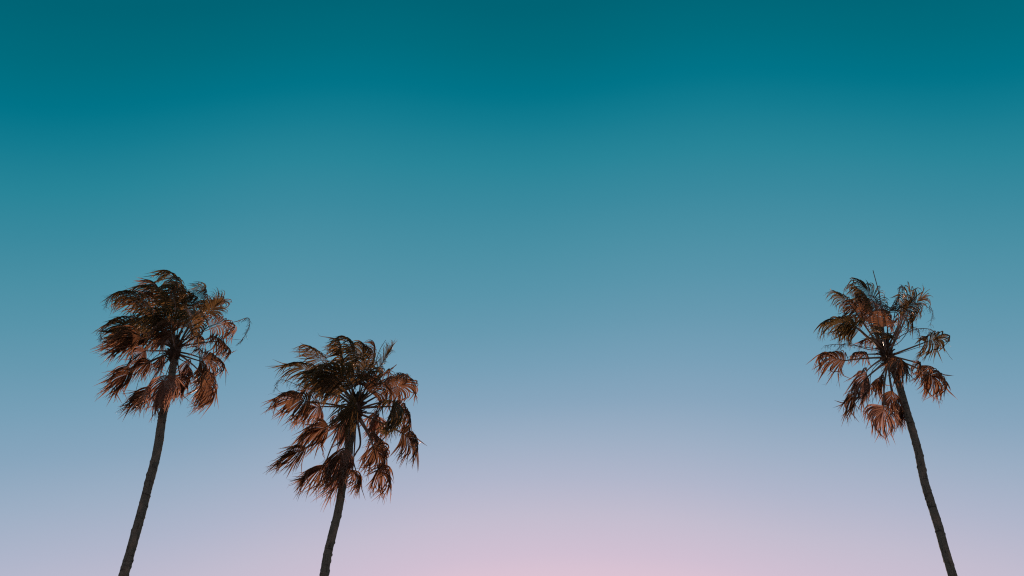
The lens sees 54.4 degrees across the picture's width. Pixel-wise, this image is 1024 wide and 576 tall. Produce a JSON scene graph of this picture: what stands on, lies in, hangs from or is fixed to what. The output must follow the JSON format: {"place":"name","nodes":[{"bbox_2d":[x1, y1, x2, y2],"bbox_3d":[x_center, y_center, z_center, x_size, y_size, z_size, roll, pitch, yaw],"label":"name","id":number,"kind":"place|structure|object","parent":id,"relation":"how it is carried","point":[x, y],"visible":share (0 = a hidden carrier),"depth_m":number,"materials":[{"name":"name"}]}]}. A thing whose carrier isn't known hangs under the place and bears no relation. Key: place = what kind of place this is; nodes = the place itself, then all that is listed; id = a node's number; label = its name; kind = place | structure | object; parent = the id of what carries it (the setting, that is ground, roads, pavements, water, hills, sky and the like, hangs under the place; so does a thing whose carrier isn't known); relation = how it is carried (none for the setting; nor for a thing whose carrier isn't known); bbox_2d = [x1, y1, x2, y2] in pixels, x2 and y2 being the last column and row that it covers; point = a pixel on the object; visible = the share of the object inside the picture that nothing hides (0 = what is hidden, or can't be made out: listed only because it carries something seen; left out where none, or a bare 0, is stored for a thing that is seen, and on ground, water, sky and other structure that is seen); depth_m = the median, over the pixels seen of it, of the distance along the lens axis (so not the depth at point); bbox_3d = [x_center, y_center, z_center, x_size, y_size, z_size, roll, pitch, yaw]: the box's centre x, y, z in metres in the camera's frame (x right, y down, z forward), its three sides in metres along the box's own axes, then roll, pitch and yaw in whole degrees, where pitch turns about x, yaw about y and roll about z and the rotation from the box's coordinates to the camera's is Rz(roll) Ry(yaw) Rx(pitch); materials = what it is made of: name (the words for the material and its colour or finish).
{"place":"outdoors","nodes":[
{"label":"outdoors","id":0,"kind":"place"},
{"bbox_2d":[0,0,1023,575],"label":"sky","id":1,"kind":"structure","parent":0,"point":[601,242],"materials":[{"name":"teal"}]},
{"bbox_3d":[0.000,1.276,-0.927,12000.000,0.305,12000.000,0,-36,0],"label":"ground","id":2,"kind":"structure","parent":0,"visible":0},
{"bbox_2d":[91,264,250,575],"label":"palm tree","id":3,"kind":"object","parent":2,"relation":"on","point":[124,336],"visible":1,"depth_m":32.57,"materials":[{"name":"brown plant"}]},
{"bbox_2d":[255,335,418,575],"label":"palm tree","id":4,"kind":"object","parent":2,"relation":"on","point":[325,381],"visible":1,"depth_m":28.86,"materials":[{"name":"brown plant"}]},
{"bbox_2d":[805,271,957,575],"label":"palm tree","id":5,"kind":"object","parent":2,"relation":"on","point":[844,326],"visible":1,"depth_m":31.39,"materials":[{"name":"brown plant"}]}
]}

